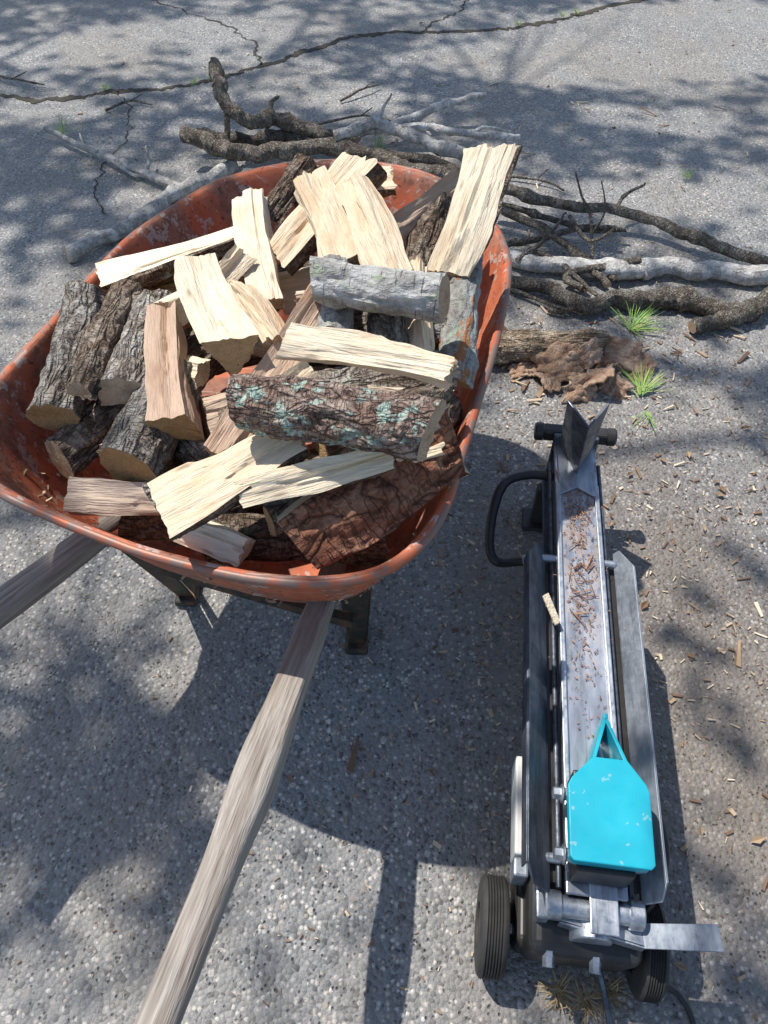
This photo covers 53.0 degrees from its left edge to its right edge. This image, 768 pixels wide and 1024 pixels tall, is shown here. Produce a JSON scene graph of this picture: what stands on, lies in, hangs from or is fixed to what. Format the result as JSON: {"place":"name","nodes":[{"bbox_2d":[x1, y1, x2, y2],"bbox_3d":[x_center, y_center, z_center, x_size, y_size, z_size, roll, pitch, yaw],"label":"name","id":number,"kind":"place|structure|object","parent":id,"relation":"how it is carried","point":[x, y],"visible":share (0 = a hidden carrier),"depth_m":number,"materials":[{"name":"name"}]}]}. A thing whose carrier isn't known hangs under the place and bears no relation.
{"place":"outdoors","nodes":[
{"label":"outdoors","id":0,"kind":"place"},
{"bbox_2d":[0,0,767,1023],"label":"asphalt driveway","id":1,"kind":"structure","parent":0,"point":[76,852],"depth_m":1.75,"materials":[{"name":"grey asphalt"}]},
{"bbox_2d":[0,71,44,85],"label":"fallen twig","id":2,"kind":"object","parent":1,"relation":"on","point":[14,78],"visible":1,"depth_m":3.63,"materials":[{"name":"grey wood"}]},
{"bbox_2d":[38,115,78,136],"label":"pine needle sprig","id":3,"kind":"object","parent":1,"relation":"on","point":[60,128],"visible":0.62,"depth_m":3.31,"materials":[{"name":"green plant"}]},
{"bbox_2d":[43,126,179,186],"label":"fallen branch","id":4,"kind":"object","parent":1,"relation":"on","point":[126,166],"visible":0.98,"depth_m":3.08,"materials":[{"name":"grey wood"}]},
{"bbox_2d":[104,93,152,111],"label":"fallen twig","id":5,"kind":"object","parent":1,"relation":"on","point":[117,104],"visible":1,"depth_m":3.49,"materials":[{"name":"grey wood"}]},
{"bbox_2d":[63,160,238,262],"bbox_3d":[-0.848,-1.138,2.873,0.098,0.072,0.834,28,56,22],"label":"fallen branch","id":6,"kind":"object","parent":1,"relation":"on","point":[166,198],"visible":0.86,"depth_m":2.81,"materials":[{"name":"grey wood"}]},
{"bbox_2d":[0,159,511,1023],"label":"wheelbarrow","id":7,"kind":"object","parent":1,"relation":"on","point":[32,479],"visible":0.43,"depth_m":1.30,"materials":[{"name":"orange paint"}]},
{"bbox_2d":[95,226,234,294],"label":"split firewood log","id":8,"kind":"object","parent":7,"relation":"on","point":[150,269],"visible":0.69,"depth_m":1.46,"materials":[{"name":"beige wood"}]},
{"bbox_2d":[118,513,224,545],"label":"split firewood log","id":9,"kind":"object","parent":7,"relation":"in","point":[150,528],"visible":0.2,"depth_m":1.24,"materials":[{"name":"brown wood"}]},
{"bbox_2d":[62,476,159,516],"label":"split firewood log","id":10,"kind":"object","parent":9,"relation":"on","point":[96,497],"visible":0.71,"depth_m":1.21,"materials":[{"name":"brown wood"}]},
{"bbox_2d":[142,482,160,514],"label":"split firewood log","id":11,"kind":"object","parent":9,"relation":"on","point":[146,488],"visible":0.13,"depth_m":1.18,"materials":[{"name":"grey wood"}]},
{"bbox_2d":[204,282,320,455],"bbox_3d":[-0.183,-0.224,1.229,0.071,0.070,0.343,10,63,45],"label":"split firewood log","id":12,"kind":"object","parent":11,"relation":"on","point":[226,433],"visible":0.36,"depth_m":1.21,"materials":[{"name":"brown wood"}]},
{"bbox_2d":[229,279,284,356],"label":"split firewood log","id":13,"kind":"object","parent":12,"relation":"on","point":[257,307],"visible":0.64,"depth_m":1.25,"materials":[{"name":"beige wood"}]},
{"bbox_2d":[225,449,321,513],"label":"split firewood log","id":14,"kind":"object","parent":9,"relation":"on","point":[237,507],"visible":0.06,"depth_m":1.22,"materials":[{"name":"brown wood"}]},
{"bbox_2d":[311,393,456,457],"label":"round firewood log","id":15,"kind":"object","parent":14,"relation":"on","point":[325,450],"visible":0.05,"depth_m":1.21,"materials":[{"name":"brown wood"}]},
{"bbox_2d":[218,406,254,434],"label":"split firewood log","id":16,"kind":"object","parent":15,"relation":"on","point":[220,411],"visible":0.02,"depth_m":1.21,"materials":[{"name":"brown wood"}]},
{"bbox_2d":[280,361,319,377],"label":"split firewood log","id":17,"kind":"object","parent":16,"relation":"on","point":[301,369],"visible":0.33,"depth_m":1.22,"materials":[{"name":"beige wood"}]},
{"bbox_2d":[314,350,456,392],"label":"round firewood log","id":18,"kind":"object","parent":15,"relation":"on","point":[353,375],"visible":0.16,"depth_m":1.24,"materials":[{"name":"grey wood"}]},
{"bbox_2d":[365,312,409,343],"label":"round firewood log","id":19,"kind":"object","parent":18,"relation":"on","point":[390,327],"visible":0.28,"depth_m":1.25,"materials":[{"name":"grey wood"}]},
{"bbox_2d":[335,173,412,269],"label":"split firewood log","id":20,"kind":"object","parent":19,"relation":"on","point":[377,237],"visible":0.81,"depth_m":1.28,"materials":[{"name":"beige wood"}]},
{"bbox_2d":[310,256,449,323],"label":"round firewood log","id":21,"kind":"object","parent":19,"relation":"on","point":[412,294],"visible":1,"depth_m":1.19,"materials":[{"name":"grey wood"}]},
{"bbox_2d":[404,256,434,351],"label":"split firewood log","id":22,"kind":"object","parent":18,"relation":"on","point":[421,334],"visible":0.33,"depth_m":1.26,"materials":[{"name":"brown wood"}]},
{"bbox_2d":[367,385,453,406],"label":"split firewood log","id":23,"kind":"object","parent":15,"relation":"on","point":[383,388],"visible":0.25,"depth_m":1.21,"materials":[{"name":"beige wood"}]},
{"bbox_2d":[395,381,454,404],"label":"split firewood log","id":24,"kind":"object","parent":23,"relation":"on","point":[424,388],"visible":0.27,"depth_m":1.18,"materials":[{"name":"brown wood"}]},
{"bbox_2d":[449,396,462,428],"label":"split firewood log","id":25,"kind":"object","parent":15,"relation":"on","point":[455,412],"visible":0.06,"depth_m":1.28,"materials":[{"name":"brown wood"}]},
{"bbox_2d":[171,421,207,469],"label":"round firewood log","id":26,"kind":"object","parent":7,"relation":"in","point":[174,465],"visible":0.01,"depth_m":1.34,"materials":[{"name":"brown wood"}]},
{"bbox_2d":[44,397,125,478],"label":"round firewood log","id":27,"kind":"object","parent":26,"relation":"on","point":[71,449],"visible":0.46,"depth_m":1.28,"materials":[{"name":"brown wood"}]},
{"bbox_2d":[26,280,105,430],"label":"round firewood log","id":28,"kind":"object","parent":27,"relation":"on","point":[53,406],"visible":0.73,"depth_m":1.28,"materials":[{"name":"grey wood"}]},
{"bbox_2d":[66,279,143,399],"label":"split firewood log","id":29,"kind":"object","parent":28,"relation":"on","point":[103,333],"visible":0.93,"depth_m":1.29,"materials":[{"name":"brown wood"}]},
{"bbox_2d":[99,360,206,481],"bbox_3d":[-0.374,-0.153,1.254,0.113,0.115,0.226,18,61,-5],"label":"round firewood log","id":30,"kind":"object","parent":26,"relation":"on","point":[135,447],"visible":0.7,"depth_m":1.19,"materials":[{"name":"grey wood"}]},
{"bbox_2d":[173,436,211,465],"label":"split firewood log","id":31,"kind":"object","parent":30,"relation":"on","point":[185,451],"visible":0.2,"depth_m":1.23,"materials":[{"name":"brown wood"}]},
{"bbox_2d":[144,301,204,440],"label":"split firewood log","id":32,"kind":"object","parent":31,"relation":"on","point":[172,409],"visible":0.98,"depth_m":1.23,"materials":[{"name":"brown wood"}]},
{"bbox_2d":[154,243,257,326],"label":"split firewood log","id":33,"kind":"object","parent":32,"relation":"on","point":[236,263],"visible":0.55,"depth_m":1.34,"materials":[{"name":"beige wood"}]},
{"bbox_2d":[174,253,258,375],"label":"split firewood log","id":34,"kind":"object","parent":33,"relation":"on","point":[224,329],"visible":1,"depth_m":1.21,"materials":[{"name":"beige wood"}]},
{"bbox_2d":[186,334,223,381],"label":"round firewood log","id":35,"kind":"object","parent":30,"relation":"on","point":[195,347],"visible":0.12,"depth_m":1.35,"materials":[{"name":"brown wood"}]},
{"bbox_2d":[184,309,276,374],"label":"split firewood log","id":36,"kind":"object","parent":35,"relation":"on","point":[252,361],"visible":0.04,"depth_m":1.44,"materials":[{"name":"brown wood"}]},
{"bbox_2d":[279,266,310,314],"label":"split firewood log","id":37,"kind":"object","parent":36,"relation":"on","point":[299,280],"visible":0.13,"depth_m":1.46,"materials":[{"name":"brown wood"}]},
{"bbox_2d":[270,152,386,276],"bbox_3d":[-0.112,-0.552,1.439,0.095,0.080,0.272,37,82,20],"label":"split firewood log","id":38,"kind":"object","parent":37,"relation":"on","point":[293,243],"visible":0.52,"depth_m":1.41,"materials":[{"name":"beige wood"}]},
{"bbox_2d":[294,166,396,207],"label":"split firewood log","id":39,"kind":"object","parent":38,"relation":"on","point":[387,187],"visible":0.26,"depth_m":1.49,"materials":[{"name":"beige wood"}]},
{"bbox_2d":[405,190,450,266],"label":"log","id":40,"kind":"object","parent":37,"relation":"on","point":[423,236],"visible":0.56,"depth_m":1.42,"materials":[{"name":"brown wood"}]},
{"bbox_2d":[393,167,458,249],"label":"split firewood log","id":41,"kind":"object","parent":40,"relation":"on","point":[407,216],"visible":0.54,"depth_m":1.44,"materials":[{"name":"brown wood"}]},
{"bbox_2d":[199,366,329,437],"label":"split firewood log","id":42,"kind":"object","parent":26,"relation":"on","point":[210,406],"visible":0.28,"depth_m":1.27,"materials":[{"name":"brown wood"}]},
{"bbox_2d":[308,311,446,367],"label":"round firewood log","id":43,"kind":"object","parent":42,"relation":"on","point":[359,320],"visible":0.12,"depth_m":1.32,"materials":[{"name":"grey wood"}]},
{"bbox_2d":[294,290,304,303],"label":"split firewood log","id":44,"kind":"object","parent":43,"relation":"on","point":[298,294],"visible":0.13,"depth_m":1.31,"materials":[{"name":"brown wood"}]},
{"bbox_2d":[316,254,353,328],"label":"round firewood log","id":45,"kind":"object","parent":43,"relation":"on","point":[340,318],"visible":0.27,"depth_m":1.23,"materials":[{"name":"grey wood"}]},
{"bbox_2d":[293,166,359,264],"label":"split firewood log","id":46,"kind":"object","parent":45,"relation":"on","point":[317,197],"visible":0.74,"depth_m":1.36,"materials":[{"name":"beige wood"}]},
{"bbox_2d":[184,260,309,328],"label":"round firewood log","id":47,"kind":"object","parent":7,"relation":"in","point":[280,269],"visible":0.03,"depth_m":1.60,"materials":[{"name":"brown wood"}]},
{"bbox_2d":[153,281,176,292],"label":"split firewood log","id":48,"kind":"object","parent":47,"relation":"on","point":[171,287],"visible":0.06,"depth_m":1.50,"materials":[{"name":"brown wood"}]},
{"bbox_2d":[238,223,272,283],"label":"round firewood log","id":49,"kind":"object","parent":48,"relation":"on","point":[241,279],"depth_m":1.47,"materials":[{"name":"brown wood"}]},
{"bbox_2d":[266,153,318,224],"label":"split firewood log","id":50,"kind":"object","parent":49,"relation":"on","point":[281,198],"visible":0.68,"depth_m":1.48,"materials":[{"name":"brown wood"}]},
{"bbox_2d":[202,513,385,565],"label":"split firewood log","id":51,"kind":"object","parent":7,"relation":"on","point":[268,547],"visible":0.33,"depth_m":1.18,"materials":[{"name":"brown wood"}]},
{"bbox_2d":[173,521,255,566],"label":"split firewood log","id":52,"kind":"object","parent":51,"relation":"on","point":[225,544],"visible":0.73,"depth_m":1.13,"materials":[{"name":"brown wood"}]},
{"bbox_2d":[147,435,309,539],"bbox_3d":[-0.211,-0.049,1.100,0.237,0.056,0.109,-31,58,-9],"label":"split firewood log","id":53,"kind":"object","parent":52,"relation":"on","point":[187,497],"visible":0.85,"depth_m":1.08,"materials":[{"name":"beige wood"}]},
{"bbox_2d":[233,450,395,507],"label":"split firewood log","id":54,"kind":"object","parent":53,"relation":"on","point":[314,476],"visible":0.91,"depth_m":1.07,"materials":[{"name":"beige wood"}]},
{"bbox_2d":[225,373,445,461],"bbox_3d":[-0.070,-0.132,1.048,0.296,0.093,0.076,10,8,8],"label":"split firewood log","id":55,"kind":"object","parent":54,"relation":"on","point":[398,425],"visible":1,"depth_m":1.03,"materials":[{"name":"brown wood"}]},
{"bbox_2d":[262,496,301,536],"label":"split firewood log","id":56,"kind":"object","parent":51,"relation":"on","point":[274,510],"visible":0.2,"depth_m":1.13,"materials":[{"name":"brown wood"}]},
{"bbox_2d":[394,442,444,462],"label":"split firewood log","id":57,"kind":"object","parent":56,"relation":"on","point":[435,451],"visible":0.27,"depth_m":1.12,"materials":[{"name":"beige wood"}]},
{"bbox_2d":[277,407,469,568],"bbox_3d":[-0.009,-0.031,1.142,0.299,0.120,0.079,-34,18,-7],"label":"split firewood log","id":58,"kind":"object","parent":51,"relation":"on","point":[326,528],"visible":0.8,"depth_m":1.11,"materials":[{"name":"brown wood"}]},
{"bbox_2d":[275,322,459,388],"bbox_3d":[-0.023,-0.221,1.101,0.266,0.041,0.062,11,77,9],"label":"split firewood log","id":59,"kind":"object","parent":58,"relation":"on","point":[340,346],"visible":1,"depth_m":1.09,"materials":[{"name":"beige wood"}]},
{"bbox_2d":[437,254,483,389],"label":"split firewood log","id":60,"kind":"object","parent":7,"relation":"in","point":[458,336],"visible":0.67,"depth_m":1.30,"materials":[{"name":"grey wood"}]},
{"bbox_2d":[427,143,522,278],"bbox_3d":[0.159,-0.524,1.352,0.106,0.248,0.064,24,10,22],"label":"split firewood log","id":61,"kind":"object","parent":60,"relation":"on","point":[471,219],"visible":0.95,"depth_m":1.33,"materials":[{"name":"beige wood"}]},
{"bbox_2d":[208,57,360,142],"bbox_3d":[-0.395,-1.596,3.075,0.600,0.311,0.311,0,50,0],"label":"fallen branch","id":62,"kind":"object","parent":1,"relation":"on","point":[270,117],"visible":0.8,"depth_m":3.06,"materials":[{"name":"brown wood"}]},
{"bbox_2d":[179,125,451,177],"bbox_3d":[-0.260,-1.442,3.058,1.092,0.150,0.227,4,50,3],"label":"fallen branch","id":63,"kind":"object","parent":1,"relation":"on","point":[210,144],"visible":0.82,"depth_m":3.03,"materials":[{"name":"brown wood"}]},
{"bbox_2d":[333,93,464,160],"bbox_3d":[0.081,-1.550,3.097,0.555,0.158,0.224,9,51,7],"label":"fallen branch","id":64,"kind":"object","parent":63,"relation":"on","point":[441,148],"visible":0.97,"depth_m":3.08,"materials":[{"name":"grey wood"}]},
{"bbox_2d":[0,0,641,213],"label":"asphalt crack","id":65,"kind":"object","parent":1,"relation":"on","point":[240,71],"visible":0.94,"depth_m":3.92,"materials":[{"name":"black asphalt"}]},
{"bbox_2d":[197,127,460,174],"bbox_3d":[-0.222,-1.484,3.123,1.120,0.086,0.160,10,51,8],"label":"fallen branch","id":66,"kind":"object","parent":1,"relation":"on","point":[263,136],"visible":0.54,"depth_m":3.13,"materials":[{"name":"brown wood"}]},
{"bbox_2d":[316,107,391,124],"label":"fallen twig","id":67,"kind":"object","parent":1,"relation":"on","point":[340,119],"visible":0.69,"depth_m":3.37,"materials":[{"name":"wood"}]},
{"bbox_2d":[339,81,379,101],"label":"fallen twig","id":68,"kind":"object","parent":1,"relation":"on","point":[354,93],"visible":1,"depth_m":3.55,"materials":[{"name":"grey wood"}]},
{"bbox_2d":[371,131,395,148],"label":"pine needle sprig","id":69,"kind":"object","parent":1,"relation":"on","point":[380,145],"visible":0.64,"depth_m":3.19,"materials":[{"name":"green plant"}]},
{"bbox_2d":[0,4,767,1023],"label":"wood chips","id":70,"kind":"object","parent":1,"relation":"on","point":[660,656],"visible":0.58,"depth_m":1.79,"materials":[{"name":"beige wood"}]},
{"bbox_2d":[30,10,765,969],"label":"dry leaves","id":71,"kind":"object","parent":1,"relation":"on","point":[754,840],"visible":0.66,"depth_m":1.92,"materials":[{"name":"brown plant"}]},
{"bbox_2d":[360,92,486,137],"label":"fallen branch","id":72,"kind":"object","parent":1,"relation":"on","point":[419,115],"visible":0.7,"depth_m":3.28,"materials":[{"name":"grey wood"}]},
{"bbox_2d":[384,122,520,140],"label":"fallen branch","id":73,"kind":"object","parent":1,"relation":"on","point":[478,133],"visible":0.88,"depth_m":3.17,"materials":[{"name":"grey wood"}]},
{"bbox_2d":[507,361,537,379],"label":"bark fragment","id":74,"kind":"object","parent":1,"relation":"on","point":[519,369],"visible":0.97,"depth_m":2.29,"materials":[{"name":"beige wood"}]},
{"bbox_2d":[511,169,564,190],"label":"fallen twig","id":75,"kind":"object","parent":1,"relation":"on","point":[536,179],"visible":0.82,"depth_m":3.03,"materials":[{"name":"grey wood"}]},
{"bbox_2d":[532,372,561,392],"bbox_3d":[0.480,-0.387,2.260,0.070,0.027,0.102,-2,42,-24],"label":"bark fragment","id":76,"kind":"object","parent":1,"relation":"on","point":[550,383],"visible":0.98,"depth_m":2.24,"materials":[{"name":"brown wood"}]},
{"bbox_2d":[529,341,584,382],"bbox_3d":[0.524,-0.441,2.277,0.157,0.040,0.126,-24,86,2],"label":"bark fragment","id":77,"kind":"object","parent":76,"relation":"on","point":[551,360],"visible":0.88,"depth_m":2.27,"materials":[{"name":"brown wood"}]},
{"bbox_2d":[566,337,602,369],"bbox_3d":[0.598,-0.463,2.272,0.123,0.079,0.033,-30,23,-8],"label":"bark fragment","id":78,"kind":"object","parent":77,"relation":"on","point":[587,355],"visible":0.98,"depth_m":2.26,"materials":[{"name":"brown wood"}]},
{"bbox_2d":[494,328,608,365],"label":"rotten log","id":79,"kind":"object","parent":1,"relation":"on","point":[516,345],"visible":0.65,"depth_m":2.28,"materials":[{"name":"brown wood"}]},
{"bbox_2d":[538,968,574,1013],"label":"dry needle tuft","id":80,"kind":"object","parent":1,"relation":"on","point":[558,995],"visible":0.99,"depth_m":1.27,"materials":[{"name":"beige plant"}]},
{"bbox_2d":[500,202,626,280],"bbox_3d":[0.585,-0.961,2.691,0.503,0.078,0.300,15,52,12],"label":"fallen branch","id":81,"kind":"object","parent":1,"relation":"on","point":[509,211],"visible":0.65,"depth_m":2.71,"materials":[{"name":"brown wood"}]},
{"bbox_2d":[510,170,641,315],"bbox_3d":[0.623,-0.907,2.583,0.432,0.196,0.507,35,58,26],"label":"fallen branch","id":82,"kind":"object","parent":1,"relation":"on","point":[594,270],"visible":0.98,"depth_m":2.59,"materials":[{"name":"brown wood"}]},
{"bbox_2d":[561,372,597,402],"bbox_3d":[0.570,-0.354,2.221,0.118,0.094,0.028,4,5,-14],"label":"bark fragment","id":83,"kind":"object","parent":1,"relation":"on","point":[576,391],"visible":0.92,"depth_m":2.21,"materials":[{"name":"brown wood"}]},
{"bbox_2d":[560,974,603,1023],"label":"dry needle tuft","id":84,"kind":"object","parent":1,"relation":"on","point":[584,1002],"visible":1,"depth_m":1.26,"materials":[{"name":"brown plant"}]},
{"bbox_2d":[474,400,723,1023],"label":"log splitter","id":85,"kind":"object","parent":1,"relation":"on","point":[589,858],"visible":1,"depth_m":1.27,"materials":[{"name":"metal"}]},
{"bbox_2d":[583,363,618,388],"bbox_3d":[0.622,-0.400,2.239,0.112,0.033,0.131,-17,19,28],"label":"bark fragment","id":86,"kind":"object","parent":1,"relation":"on","point":[601,375],"visible":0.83,"depth_m":2.20,"materials":[{"name":"beige wood"}]},
{"bbox_2d":[585,973,632,1015],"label":"dry needle tuft","id":87,"kind":"object","parent":1,"relation":"on","point":[616,987],"visible":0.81,"depth_m":1.27,"materials":[{"name":"brown plant"}]},
{"bbox_2d":[597,375,633,400],"bbox_3d":[0.672,-0.364,2.245,0.098,0.026,0.072,40,89,19],"label":"bark fragment","id":88,"kind":"object","parent":1,"relation":"on","point":[617,387],"visible":0.91,"depth_m":2.24,"materials":[{"name":"brown wood"}]},
{"bbox_2d":[593,335,642,370],"bbox_3d":[0.692,-0.476,2.310,0.153,0.043,0.105,10,90,24],"label":"bark fragment","id":89,"kind":"object","parent":1,"relation":"on","point":[622,352],"visible":0.77,"depth_m":2.29,"materials":[{"name":"brown wood"}]},
{"bbox_2d":[505,182,767,264],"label":"fallen branch","id":90,"kind":"object","parent":1,"relation":"on","point":[668,226],"visible":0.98,"depth_m":2.74,"materials":[{"name":"brown wood"}]},
{"bbox_2d":[511,275,762,321],"bbox_3d":[0.765,-0.686,2.484,0.863,0.087,0.166,8,50,6],"label":"fallen branch","id":91,"kind":"object","parent":1,"relation":"on","point":[690,298],"visible":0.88,"depth_m":2.46,"materials":[{"name":"brown wood"}]},
{"bbox_2d":[616,350,658,382],"bbox_3d":[0.758,-0.440,2.297,0.102,0.028,0.120,44,73,5],"label":"bark fragment","id":92,"kind":"object","parent":1,"relation":"on","point":[645,358],"visible":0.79,"depth_m":2.29,"materials":[{"name":"plant"}]},
{"bbox_2d":[509,249,767,285],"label":"fallen branch","id":93,"kind":"object","parent":1,"relation":"on","point":[647,268],"visible":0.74,"depth_m":2.58,"materials":[{"name":"grey wood"}]},
{"bbox_2d":[612,301,666,339],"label":"grass tuft","id":94,"kind":"object","parent":1,"relation":"on","point":[635,325],"visible":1,"depth_m":2.43,"materials":[{"name":"green plant"}]},
{"bbox_2d":[626,411,656,433],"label":"pine needle sprig","id":95,"kind":"object","parent":1,"relation":"on","point":[649,416],"visible":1,"depth_m":2.15,"materials":[{"name":"green plant"}]},
{"bbox_2d":[619,364,666,397],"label":"grass tuft","id":96,"kind":"object","parent":1,"relation":"on","point":[642,386],"visible":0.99,"depth_m":2.24,"materials":[{"name":"green plant"}]},
{"bbox_2d":[679,169,694,179],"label":"grass tuft","id":97,"kind":"object","parent":1,"relation":"on","point":[689,175],"visible":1,"depth_m":3.05,"materials":[{"name":"green plant"}]},
{"bbox_2d":[688,286,767,333],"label":"fallen branch","id":98,"kind":"object","parent":1,"relation":"on","point":[722,320],"visible":0.96,"depth_m":2.40,"materials":[{"name":"wood"}]},
{"label":"split firewood log","id":99,"kind":"object","parent":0,"visible":0},
{"bbox_2d":[232,187,284,309],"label":"split firewood log","id":100,"kind":"object","parent":99,"relation":"on","point":[252,232],"visible":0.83,"depth_m":1.40,"materials":[{"name":"beige wood"}]},
{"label":"split firewood log","id":101,"kind":"object","parent":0,"visible":0},
{"bbox_2d":[98,289,171,405],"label":"split firewood log","id":102,"kind":"object","parent":101,"relation":"on","point":[121,380],"visible":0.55,"depth_m":1.26,"materials":[{"name":"brown wood"}]},
{"bbox_2d":[186,355,209,389],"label":"split firewood log","id":103,"kind":"object","parent":102,"relation":"on","point":[200,371],"visible":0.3,"depth_m":1.28,"materials":[{"name":"beige wood"}]}
]}

